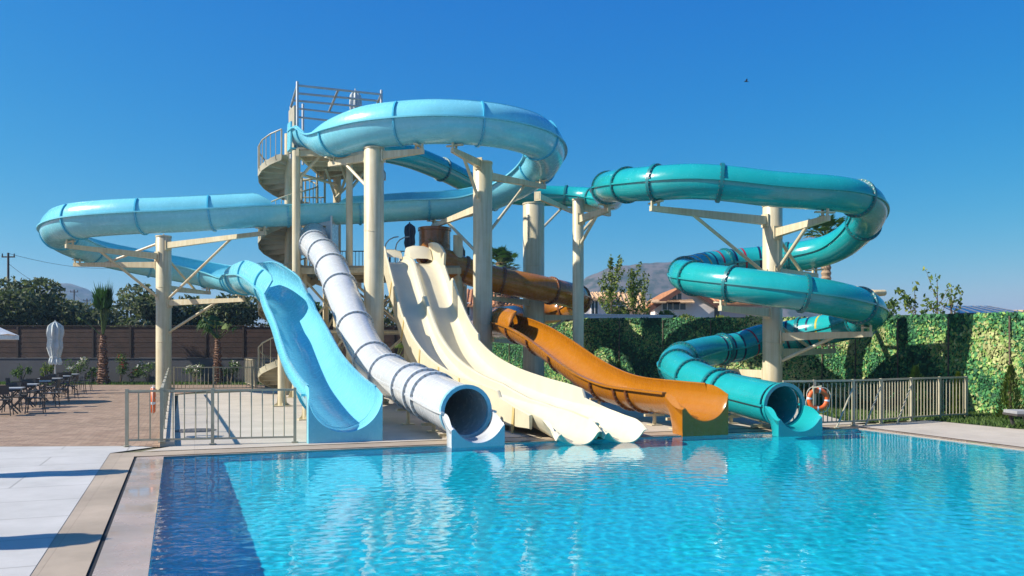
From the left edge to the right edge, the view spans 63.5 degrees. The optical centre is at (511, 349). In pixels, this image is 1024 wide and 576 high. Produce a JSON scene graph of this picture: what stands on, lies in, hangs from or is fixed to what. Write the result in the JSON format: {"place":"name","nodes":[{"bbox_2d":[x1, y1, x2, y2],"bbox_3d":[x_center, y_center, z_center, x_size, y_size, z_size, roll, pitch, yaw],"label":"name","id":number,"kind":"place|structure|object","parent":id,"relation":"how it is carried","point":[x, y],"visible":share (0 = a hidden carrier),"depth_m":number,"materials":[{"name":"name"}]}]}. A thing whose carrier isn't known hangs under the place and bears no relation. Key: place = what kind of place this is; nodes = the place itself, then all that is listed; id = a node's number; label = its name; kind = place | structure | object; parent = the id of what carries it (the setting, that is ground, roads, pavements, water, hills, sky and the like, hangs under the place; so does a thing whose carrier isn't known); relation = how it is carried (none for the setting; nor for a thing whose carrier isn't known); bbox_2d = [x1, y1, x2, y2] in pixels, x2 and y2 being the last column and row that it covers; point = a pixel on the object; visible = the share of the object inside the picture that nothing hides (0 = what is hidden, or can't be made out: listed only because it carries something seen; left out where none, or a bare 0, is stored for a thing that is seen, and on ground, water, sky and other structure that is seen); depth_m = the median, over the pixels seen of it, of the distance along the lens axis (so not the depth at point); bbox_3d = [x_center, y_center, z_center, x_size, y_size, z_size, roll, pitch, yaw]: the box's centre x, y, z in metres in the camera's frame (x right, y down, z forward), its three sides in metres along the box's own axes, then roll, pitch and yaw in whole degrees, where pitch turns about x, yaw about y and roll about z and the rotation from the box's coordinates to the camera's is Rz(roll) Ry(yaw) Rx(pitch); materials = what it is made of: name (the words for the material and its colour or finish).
{"place":"outdoors","nodes":[
{"label":"outdoors","id":0,"kind":"place"},
{"bbox_2d":[35,283,140,323],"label":"hill","id":1,"kind":"structure","parent":0,"point":[82,293],"depth_m":1125.12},
{"bbox_2d":[0,381,262,384],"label":"grass","id":2,"kind":"structure","parent":0,"point":[151,383],"depth_m":43.27,"materials":[{"name":"green plant"}]},
{"bbox_2d":[0,385,272,446],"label":"brick paving","id":3,"kind":"structure","parent":0,"point":[95,416],"depth_m":21.75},
{"bbox_2d":[0,385,13,415],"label":"cafe chair","id":4,"kind":"object","parent":3,"relation":"on","point":[4,389],"visible":1,"depth_m":22.76,"materials":[{"name":"metal"}]},
{"bbox_2d":[0,328,18,339],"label":"open parasol","id":5,"kind":"object","parent":3,"relation":"on","point":[5,334],"visible":1,"depth_m":28.05,"materials":[{"name":"white fabric"}]},
{"bbox_2d":[1,382,22,412],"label":"cafe chair","id":6,"kind":"object","parent":3,"relation":"on","point":[15,384],"visible":0.62,"depth_m":24.48,"materials":[{"name":"metal"}]},
{"bbox_2d":[0,387,24,413],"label":"cafe table","id":7,"kind":"object","parent":3,"relation":"on","point":[15,393],"visible":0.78,"depth_m":23.70,"materials":[{"name":"metal"}]},
{"bbox_2d":[11,381,28,409],"bbox_3d":[-15.140,1.412,25.431,0.515,0.856,0.534,0,0,-30],"label":"cafe chair","id":8,"kind":"object","parent":3,"relation":"on","point":[23,384],"visible":0.48,"depth_m":25.30,"materials":[{"name":"metal"}]},
{"bbox_2d":[13,383,39,407],"bbox_3d":[-15.415,1.467,26.103,0.780,0.746,0.780,0,0,-23],"label":"cafe table","id":9,"kind":"object","parent":3,"relation":"on","point":[30,388],"visible":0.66,"depth_m":26.26,"materials":[{"name":"metal"}]},
{"bbox_2d":[18,379,36,406],"bbox_3d":[-15.704,1.412,26.816,0.515,0.856,0.534,0,0,-25],"label":"cafe chair","id":10,"kind":"object","parent":3,"relation":"on","point":[30,381],"visible":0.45,"depth_m":27.01,"materials":[{"name":"metal"}]},
{"bbox_2d":[24,383,46,413],"bbox_3d":[-13.737,1.412,23.869,0.534,0.856,0.515,0,0,-23],"label":"cafe chair","id":11,"kind":"object","parent":3,"relation":"on","point":[42,397],"visible":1,"depth_m":23.75,"materials":[{"name":"metal"}]},
{"bbox_2d":[30,380,51,401],"bbox_3d":[-16.502,1.467,28.792,0.780,0.746,0.780,0,0,-25],"label":"cafe table","id":12,"kind":"object","parent":3,"relation":"on","point":[46,399],"visible":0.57,"depth_m":28.66,"materials":[{"name":"metal"}]},
{"bbox_2d":[39,376,54,397],"bbox_3d":[-17.260,1.412,30.668,0.515,0.856,0.534,0,0,-22],"label":"cafe chair","id":13,"kind":"object","parent":3,"relation":"on","point":[45,377],"visible":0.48,"depth_m":30.47,"materials":[{"name":"metal"}]},
{"bbox_2d":[39,380,60,407],"bbox_3d":[-14.723,1.412,26.380,0.534,0.856,0.515,0,0,-15],"label":"cafe chair","id":14,"kind":"object","parent":3,"relation":"on","point":[56,386],"visible":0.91,"depth_m":26.26,"materials":[{"name":"metal"}]},
{"bbox_2d":[46,320,63,392],"bbox_3d":[-19.063,0.307,34.500,0.648,3.054,0.632,0,0,16],"label":"closed parasol","id":15,"kind":"object","parent":3,"relation":"on","point":[55,333],"visible":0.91,"depth_m":34.31,"materials":[{"name":"fabric"}]},
{"bbox_2d":[53,377,70,401],"bbox_3d":[-15.821,1.412,29.068,0.534,0.856,0.515,0,0,-24],"label":"cafe chair","id":16,"kind":"object","parent":3,"relation":"on","point":[68,382],"visible":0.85,"depth_m":28.96,"materials":[{"name":"metal"}]},
{"bbox_2d":[61,375,78,397],"bbox_3d":[-16.899,1.412,31.648,0.534,0.856,0.515,0,0,-14],"label":"cafe chair","id":17,"kind":"object","parent":3,"relation":"on","point":[76,380],"visible":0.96,"depth_m":31.57,"materials":[{"name":"metal"}]},
{"bbox_2d":[72,373,86,393],"bbox_3d":[-18.007,1.412,34.437,0.534,0.856,0.515,0,0,-18],"label":"cafe chair","id":18,"kind":"object","parent":3,"relation":"on","point":[84,377],"visible":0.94,"depth_m":34.35,"materials":[{"name":"metal"}]},
{"bbox_2d":[65,226,268,392],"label":"support column","id":19,"kind":"structure","parent":3,"relation":"on","point":[162,264],"depth_m":35.30,"materials":[{"name":"beige metal"}]},
{"bbox_2d":[173,366,269,388],"bbox_3d":[-12.570,1.301,37.246,5.183,1.070,0.154,0,0,-11],"label":"metal fence","id":20,"kind":"object","parent":3,"relation":"on","point":[252,367],"visible":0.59,"depth_m":37.03,"materials":[{"name":"grey metal"}]},
{"bbox_2d":[244,358,276,386],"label":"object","id":21,"kind":"object","parent":3,"relation":"on","point":[248,362],"visible":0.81,"depth_m":41.27,"materials":[{"name":"beige paint"}]},
{"bbox_2d":[0,0,1023,326],"label":"sky","id":22,"kind":"structure","parent":0,"point":[921,101],"materials":[{"name":"blue"}]},
{"bbox_2d":[4,391,1023,574],"bbox_3d":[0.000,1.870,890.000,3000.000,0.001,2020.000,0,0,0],"label":"ground","id":23,"kind":"structure","parent":0,"point":[150,448],"depth_m":16.07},
{"bbox_2d":[1,253,14,287],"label":"utility pole","id":24,"kind":"object","parent":23,"relation":"on","point":[8,271],"visible":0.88,"depth_m":69.94,"materials":[{"name":"grey wood"}]},
{"bbox_2d":[0,275,66,326],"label":"olive tree","id":25,"kind":"object","parent":23,"relation":"on","point":[29,305],"visible":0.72,"depth_m":50.80,"materials":[{"name":"green plant"}]},
{"bbox_2d":[40,297,91,326],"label":"olive tree","id":26,"kind":"object","parent":23,"relation":"on","point":[65,314],"visible":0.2,"depth_m":54.46,"materials":[{"name":"green plant"}]},
{"bbox_2d":[0,446,149,575],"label":"stone deck","id":27,"kind":"structure","parent":23,"relation":"on","point":[43,489],"depth_m":10.67,"materials":[{"name":"white stone"}]},
{"bbox_2d":[74,283,176,326],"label":"olive tree","id":28,"kind":"object","parent":23,"relation":"on","point":[115,317],"visible":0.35,"depth_m":52.76,"materials":[{"name":"green plant"}]},
{"bbox_2d":[0,358,277,382],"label":"garden wall","id":29,"kind":"structure","parent":23,"relation":"on","point":[7,365],"depth_m":45.00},
{"bbox_2d":[0,325,403,357],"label":"board fence","id":30,"kind":"object","parent":29,"relation":"on","point":[130,341],"visible":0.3,"depth_m":45.08,"materials":[{"name":"brown wood"}]},
{"bbox_2d":[160,393,174,446],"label":"kerb","id":31,"kind":"structure","parent":23,"relation":"on","point":[167,432],"depth_m":18.87,"materials":[{"name":"concrete"}]},
{"bbox_2d":[158,367,169,442],"bbox_3d":[-10.248,1.243,24.506,0.132,1.040,19.220,0,0,-22],"label":"metal fence","id":32,"kind":"object","parent":31,"relation":"on","point":[164,400],"visible":0.95,"depth_m":17.53,"materials":[{"name":"grey metal"}]},
{"bbox_2d":[150,385,155,414],"bbox_3d":[-7.468,1.054,17.200,0.103,0.630,0.630,0,0,-22],"label":"lifebuoy","id":33,"kind":"object","parent":32,"relation":"hanging from","point":[153,402],"visible":0.8,"depth_m":16.99,"materials":[{"name":"plastic"}]},
{"bbox_2d":[132,292,229,326],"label":"olive tree","id":34,"kind":"object","parent":23,"relation":"on","point":[178,317],"visible":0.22,"depth_m":54.22,"materials":[{"name":"green plant"}]},
{"bbox_2d":[183,292,266,326],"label":"olive tree","id":35,"kind":"object","parent":23,"relation":"on","point":[243,313],"visible":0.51,"depth_m":54.82,"materials":[{"name":"green plant"}]},
{"bbox_2d":[264,300,332,326],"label":"bushy tree","id":36,"kind":"object","parent":23,"relation":"on","point":[318,306],"visible":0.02,"depth_m":56.78,"materials":[{"name":"green plant"}]},
{"bbox_2d":[362,294,396,326],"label":"olive tree","id":37,"kind":"object","parent":23,"relation":"on","point":[387,321],"visible":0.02,"depth_m":55.71,"materials":[{"name":"green plant"}]},
{"bbox_2d":[467,289,519,323],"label":"house","id":38,"kind":"structure","parent":23,"relation":"on","point":[470,303],"depth_m":63.00,"materials":[{"name":"ceramic"}]},
{"bbox_2d":[141,391,865,451],"bbox_3d":[-0.387,1.842,30.967,22.906,0.001,25.921,0,0,-20],"label":"concrete pad","id":39,"kind":"object","parent":23,"relation":"on","point":[395,429],"visible":0.4,"depth_m":20.53,"materials":[{"name":"beige concrete"}]},
{"bbox_2d":[175,428,216,432],"bbox_3d":[-7.182,1.831,18.742,0.920,0.018,0.920,0,0,0],"label":"manhole cover","id":40,"kind":"object","parent":39,"relation":"on","point":[189,430],"visible":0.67,"depth_m":18.62,"materials":[{"name":"metal"}]},
{"bbox_2d":[123,387,297,446],"bbox_3d":[-5.788,1.297,15.981,3.205,1.090,0.121,0,0,-12],"label":"metal fence","id":41,"kind":"object","parent":39,"relation":"on","point":[211,390],"visible":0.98,"depth_m":15.95,"materials":[{"name":"grey metal"}]},
{"bbox_2d":[36,99,567,443],"bbox_3d":[-7.032,-3.428,30.903,15.120,10.556,27.127,0,0,-42],"label":"water slide","id":42,"kind":"object","parent":39,"relation":"on","point":[340,396],"visible":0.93,"depth_m":28.18,"materials":[{"name":"blue plastic"}]},
{"bbox_2d":[258,81,385,397],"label":"slide tower","id":43,"kind":"structure","parent":39,"relation":"on","point":[280,176],"depth_m":33.56,"materials":[{"name":"beige metal"}]},
{"bbox_2d":[349,89,361,109],"bbox_3d":[-6.694,-9.421,35.300,0.562,3.419,0.560,0,0,0],"label":"closed parasol","id":44,"kind":"object","parent":43,"relation":"on","point":[355,102],"visible":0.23,"depth_m":35.13,"materials":[{"name":"fabric"}]},
{"bbox_2d":[324,143,423,404],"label":"support column","id":45,"kind":"structure","parent":39,"relation":"on","point":[373,158],"depth_m":27.32,"materials":[{"name":"beige metal"}]},
{"bbox_2d":[300,157,466,365],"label":"launch platform","id":46,"kind":"structure","parent":39,"relation":"on","point":[357,272],"depth_m":32.15,"materials":[{"name":"beige paint"}]},
{"bbox_2d":[404,222,415,248],"bbox_3d":[-4.360,-4.332,35.200,0.560,2.180,0.560,0,0,0],"label":"closed parasol","id":47,"kind":"object","parent":46,"relation":"on","point":[409,231],"visible":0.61,"depth_m":35.05,"materials":[{"name":"fabric"}]},
{"bbox_2d":[299,216,504,447],"bbox_3d":[-4.558,-1.637,24.742,1.894,7.175,19.260,0,0,-22],"label":"water slide","id":48,"kind":"object","parent":39,"relation":"on","point":[460,413],"visible":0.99,"depth_m":20.23,"materials":[{"name":"plastic"}]},
{"bbox_2d":[427,142,548,351],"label":"support column","id":49,"kind":"structure","parent":39,"relation":"on","point":[483,178],"depth_m":28.72,"materials":[{"name":"beige metal"}]},
{"bbox_2d":[384,242,647,444],"bbox_3d":[-1.408,-1.089,24.424,2.370,6.106,17.203,0,0,-21],"label":"water slide","id":50,"kind":"object","parent":39,"relation":"on","point":[437,330],"visible":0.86,"depth_m":24.74,"materials":[{"name":"beige paint"}]},
{"bbox_2d":[492,191,584,376],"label":"support column","id":51,"kind":"structure","parent":39,"relation":"on","point":[534,225],"depth_m":35.11,"materials":[{"name":"beige metal"}]},
{"bbox_2d":[416,226,727,435],"bbox_3d":[0.315,-1.490,28.632,7.691,6.840,21.938,0,0,-3],"label":"water slide","id":52,"kind":"object","parent":51,"relation":"on","point":[695,408],"visible":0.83,"depth_m":24.51,"materials":[{"name":"plastic"}]},
{"bbox_2d":[572,196,614,396],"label":"support column","id":53,"kind":"structure","parent":39,"relation":"on","point":[580,208],"depth_m":29.32,"materials":[{"name":"beige metal"}]},
{"bbox_2d":[648,200,872,382],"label":"support column","id":54,"kind":"structure","parent":39,"relation":"on","point":[775,336],"depth_m":25.50,"materials":[{"name":"beige metal"}]},
{"bbox_2d":[384,145,889,436],"bbox_3d":[4.264,-3.422,29.995,11.601,10.743,22.489,0,0,-35],"label":"water slide","id":55,"kind":"object","parent":54,"relation":"on","point":[727,275],"visible":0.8,"depth_m":23.20,"materials":[{"name":"plastic"}]},
{"bbox_2d":[492,244,514,306],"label":"tall palm","id":56,"kind":"object","parent":23,"relation":"on","point":[501,252],"visible":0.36,"depth_m":61.55,"materials":[{"name":"green plant"}]},
{"bbox_2d":[492,252,520,297],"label":"tall palm","id":57,"kind":"object","parent":23,"relation":"on","point":[514,255],"visible":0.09,"depth_m":63.72,"materials":[{"name":"green plant"}]},
{"bbox_2d":[30,425,1017,575],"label":"travertine border","id":58,"kind":"object","parent":23,"relation":"on","point":[71,549],"visible":1,"depth_m":9.87,"materials":[{"name":"beige stone"}]},
{"bbox_2d":[86,457,136,575],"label":"drain slot","id":59,"kind":"object","parent":58,"relation":"in","point":[97,553],"visible":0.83,"depth_m":8.71,"materials":[{"name":"grey metal"}]},
{"bbox_2d":[812,385,821,405],"bbox_3d":[7.112,1.337,19.269,0.216,1.003,0.049,0,0,29],"label":"buoy post","id":60,"kind":"object","parent":58,"relation":"on","point":[813,387],"visible":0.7,"depth_m":19.29,"materials":[{"name":"white metal"}]},
{"bbox_2d":[806,386,830,412],"bbox_3d":[7.166,1.173,19.350,0.616,0.615,0.112,0,0,-7],"label":"lifebuoy","id":61,"kind":"object","parent":60,"relation":"attached to","point":[826,403],"visible":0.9,"depth_m":19.32,"materials":[{"name":"plastic"}]},
{"bbox_2d":[585,292,615,313],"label":"house","id":62,"kind":"structure","parent":23,"relation":"on","point":[596,308],"depth_m":57.50,"materials":[{"name":"tile"}]},
{"bbox_2d":[591,300,598,313],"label":"window","id":63,"kind":"structure","parent":62,"relation":"in","point":[595,305],"depth_m":57.37,"materials":[{"name":"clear glass"}]},
{"bbox_2d":[597,254,625,313],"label":"young tree","id":64,"kind":"object","parent":23,"relation":"on","point":[610,293],"visible":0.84,"depth_m":47.87,"materials":[{"name":"green plant"}]},
{"bbox_2d":[591,291,647,314],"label":"house","id":65,"kind":"structure","parent":23,"relation":"on","point":[623,296],"depth_m":59.15,"materials":[{"name":"tile"}]},
{"bbox_2d":[584,314,672,317],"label":"garden wall","id":66,"kind":"structure","parent":23,"relation":"on","point":[620,316],"depth_m":45.30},
{"bbox_2d":[622,261,645,314],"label":"young tree","id":67,"kind":"object","parent":23,"relation":"on","point":[632,294],"visible":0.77,"depth_m":48.73,"materials":[{"name":"green plant"}]},
{"bbox_2d":[638,271,651,314],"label":"young tree","id":68,"kind":"object","parent":23,"relation":"on","point":[643,295],"visible":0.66,"depth_m":50.98,"materials":[{"name":"green plant"}]},
{"bbox_2d":[656,310,676,317],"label":"garden bush","id":69,"kind":"object","parent":23,"relation":"on","point":[665,312],"visible":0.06,"depth_m":48.76,"materials":[{"name":"green plant"}]},
{"bbox_2d":[710,298,761,316],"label":"house","id":70,"kind":"structure","parent":23,"relation":"on","point":[726,314],"depth_m":57.00,"materials":[{"name":"ceramic"}]},
{"bbox_2d":[492,311,1023,414],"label":"leaf screen","id":71,"kind":"object","parent":23,"relation":"on","point":[981,351],"visible":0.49,"depth_m":28.17,"materials":[{"name":"green plant"}]},
{"bbox_2d":[803,214,855,279],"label":"tall palm","id":72,"kind":"object","parent":23,"relation":"on","point":[825,227],"visible":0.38,"depth_m":45.74,"materials":[{"name":"green plant"}]},
{"bbox_2d":[885,297,900,314],"bbox_3d":[16.667,-0.253,35.737,1.636,4.208,2.827,0,0,43],"label":"young tree","id":73,"kind":"object","parent":23,"relation":"on","point":[891,304],"visible":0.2,"depth_m":36.04,"materials":[{"name":"green plant"}]},
{"bbox_2d":[894,281,931,314],"bbox_3d":[16.132,-0.440,33.040,1.557,4.582,1.230,0,0,28],"label":"young tree","id":74,"kind":"object","parent":23,"relation":"on","point":[905,296],"visible":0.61,"depth_m":32.98,"materials":[{"name":"green plant"}]},
{"bbox_2d":[922,266,952,313],"bbox_3d":[17.546,-0.818,34.040,0.768,5.338,1.156,0,0,-30],"label":"young tree","id":75,"kind":"object","parent":23,"relation":"on","point":[936,306],"visible":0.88,"depth_m":34.00,"materials":[{"name":"green plant"}]},
{"bbox_2d":[945,283,962,313],"bbox_3d":[18.313,-0.465,34.437,0.637,4.633,0.971,0,0,-15],"label":"young tree","id":76,"kind":"object","parent":23,"relation":"on","point":[951,303],"visible":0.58,"depth_m":34.30,"materials":[{"name":"green plant"}]},
{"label":"pool basin","id":77,"kind":"structure","parent":23,"relation":"in","visible":0},
{"bbox_2d":[92,427,1023,575],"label":"pool coping","id":78,"kind":"object","parent":77,"relation":"on","point":[126,550],"visible":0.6,"depth_m":9.42,"materials":[{"name":"stone"}]},
{"bbox_2d":[148,429,1023,575],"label":"pool water","id":79,"kind":"structure","parent":0,"point":[854,502],"depth_m":9.69,"materials":[{"name":"blue liquid"}]},
{"bbox_2d":[645,288,722,317],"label":"house","id":80,"kind":"structure","parent":0,"point":[677,302],"depth_m":56.00,"materials":[{"name":"ceramic"}]},
{"bbox_2d":[661,299,672,310],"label":"window","id":81,"kind":"structure","parent":80,"relation":"in","point":[665,306],"depth_m":55.88,"materials":[{"name":"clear glass"}]},
{"bbox_2d":[673,299,686,310],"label":"window","id":82,"kind":"structure","parent":80,"relation":"in","point":[676,306],"depth_m":55.88,"materials":[{"name":"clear glass"}]},
{"bbox_2d":[584,262,820,316],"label":"hill","id":83,"kind":"structure","parent":0,"point":[659,283],"depth_m":813.88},
{"bbox_2d":[871,289,886,295],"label":"distant slide","id":84,"kind":"object","parent":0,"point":[881,292],"visible":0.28,"depth_m":69.54,"materials":[{"name":"beige plastic"}]},
{"bbox_2d":[796,396,1023,428],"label":"lawn","id":85,"kind":"structure","parent":0,"point":[941,420],"depth_m":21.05,"materials":[{"name":"plant"}]},
{"bbox_2d":[792,382,816,402],"bbox_3d":[9.635,1.442,27.482,1.113,0.828,0.746,0,0,-24],"label":"bush","id":86,"kind":"object","parent":85,"relation":"on","point":[806,387],"visible":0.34,"depth_m":27.45,"materials":[{"name":"green plant"}]},
{"bbox_2d":[782,376,967,427],"bbox_3d":[9.408,1.281,20.546,6.535,1.127,0.656,0,0,-26],"label":"metal fence","id":87,"kind":"object","parent":85,"relation":"on","point":[880,392],"visible":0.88,"depth_m":20.61,"materials":[{"name":"grey metal"}]},
{"bbox_2d":[866,381,894,404],"bbox_3d":[11.801,1.428,26.418,0.804,0.861,1.078,0,0,45],"label":"bush","id":88,"kind":"object","parent":85,"relation":"on","point":[872,387],"visible":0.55,"depth_m":26.41,"materials":[{"name":"green plant"}]},
{"bbox_2d":[898,364,932,415],"bbox_3d":[11.027,1.122,22.590,0.891,1.456,0.897,0,0,37],"label":"young conifer","id":89,"kind":"object","parent":85,"relation":"on","point":[915,372],"visible":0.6,"depth_m":22.51,"materials":[{"name":"green plant"}]},
{"bbox_2d":[947,371,965,415],"bbox_3d":[12.082,1.210,22.405,0.513,1.280,0.514,0,0,40],"label":"young conifer","id":90,"kind":"object","parent":85,"relation":"on","point":[958,374],"visible":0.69,"depth_m":22.35,"materials":[{"name":"green plant"}]},
{"bbox_2d":[993,364,1023,418],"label":"young conifer","id":91,"kind":"object","parent":85,"relation":"on","point":[1009,385],"visible":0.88,"depth_m":21.35,"materials":[{"name":"green plant"}]},
{"bbox_2d":[1002,409,1023,426],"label":"sun lounger","id":92,"kind":"object","parent":85,"relation":"on","point":[1010,413],"visible":0.96,"depth_m":19.27,"materials":[{"name":"plastic"}]},
{"bbox_2d":[855,420,1023,446],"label":"side path","id":93,"kind":"structure","parent":0,"point":[1000,435],"depth_m":18.81,"materials":[{"name":"beige stone"}]},
{"bbox_2d":[942,305,1021,313],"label":"solar building","id":94,"kind":"structure","parent":0,"point":[976,309],"depth_m":39.02,"materials":[{"name":"metal"}]},
{"label":"lawn strip","id":95,"kind":"structure","parent":0,"visible":0},
{"bbox_2d":[9,363,31,380],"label":"oleander shrub","id":96,"kind":"object","parent":95,"relation":"on","point":[17,372],"visible":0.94,"depth_m":44.11,"materials":[{"name":"green plant"}]},
{"bbox_2d":[40,362,54,375],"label":"oleander shrub","id":97,"kind":"object","parent":95,"relation":"on","point":[49,369],"visible":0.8,"depth_m":44.23,"materials":[{"name":"green plant"}]},
{"bbox_2d":[63,356,88,381],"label":"oleander shrub","id":98,"kind":"object","parent":95,"relation":"on","point":[80,363],"visible":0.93,"depth_m":43.66,"materials":[{"name":"green plant"}]},
{"bbox_2d":[87,367,98,382],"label":"oleander shrub","id":99,"kind":"object","parent":95,"relation":"on","point":[94,372],"visible":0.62,"depth_m":44.17,"materials":[{"name":"green plant"}]},
{"bbox_2d":[76,281,113,384],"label":"fan palm","id":100,"kind":"object","parent":95,"relation":"on","point":[103,300],"visible":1,"depth_m":43.35,"materials":[{"name":"green plant"}]},
{"bbox_2d":[114,354,129,380],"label":"oleander shrub","id":101,"kind":"object","parent":95,"relation":"on","point":[121,363],"visible":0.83,"depth_m":44.40,"materials":[{"name":"green plant"}]},
{"bbox_2d":[119,366,141,382],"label":"oleander shrub","id":102,"kind":"object","parent":95,"relation":"on","point":[133,373],"visible":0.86,"depth_m":43.73,"materials":[{"name":"green plant"}]},
{"bbox_2d":[132,360,155,382],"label":"oleander shrub","id":103,"kind":"object","parent":95,"relation":"on","point":[146,365],"visible":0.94,"depth_m":43.73,"materials":[{"name":"green plant"}]},
{"bbox_2d":[182,362,204,381],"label":"oleander shrub","id":104,"kind":"object","parent":95,"relation":"on","point":[195,372],"visible":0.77,"depth_m":43.40,"materials":[{"name":"green plant"}]},
{"bbox_2d":[196,315,237,384],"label":"fan palm","id":105,"kind":"object","parent":95,"relation":"on","point":[217,355],"visible":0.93,"depth_m":43.41,"materials":[{"name":"green plant"}]},
{"bbox_2d":[222,360,240,382],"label":"oleander shrub","id":106,"kind":"object","parent":95,"relation":"on","point":[235,364],"visible":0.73,"depth_m":43.95,"materials":[{"name":"green plant"}]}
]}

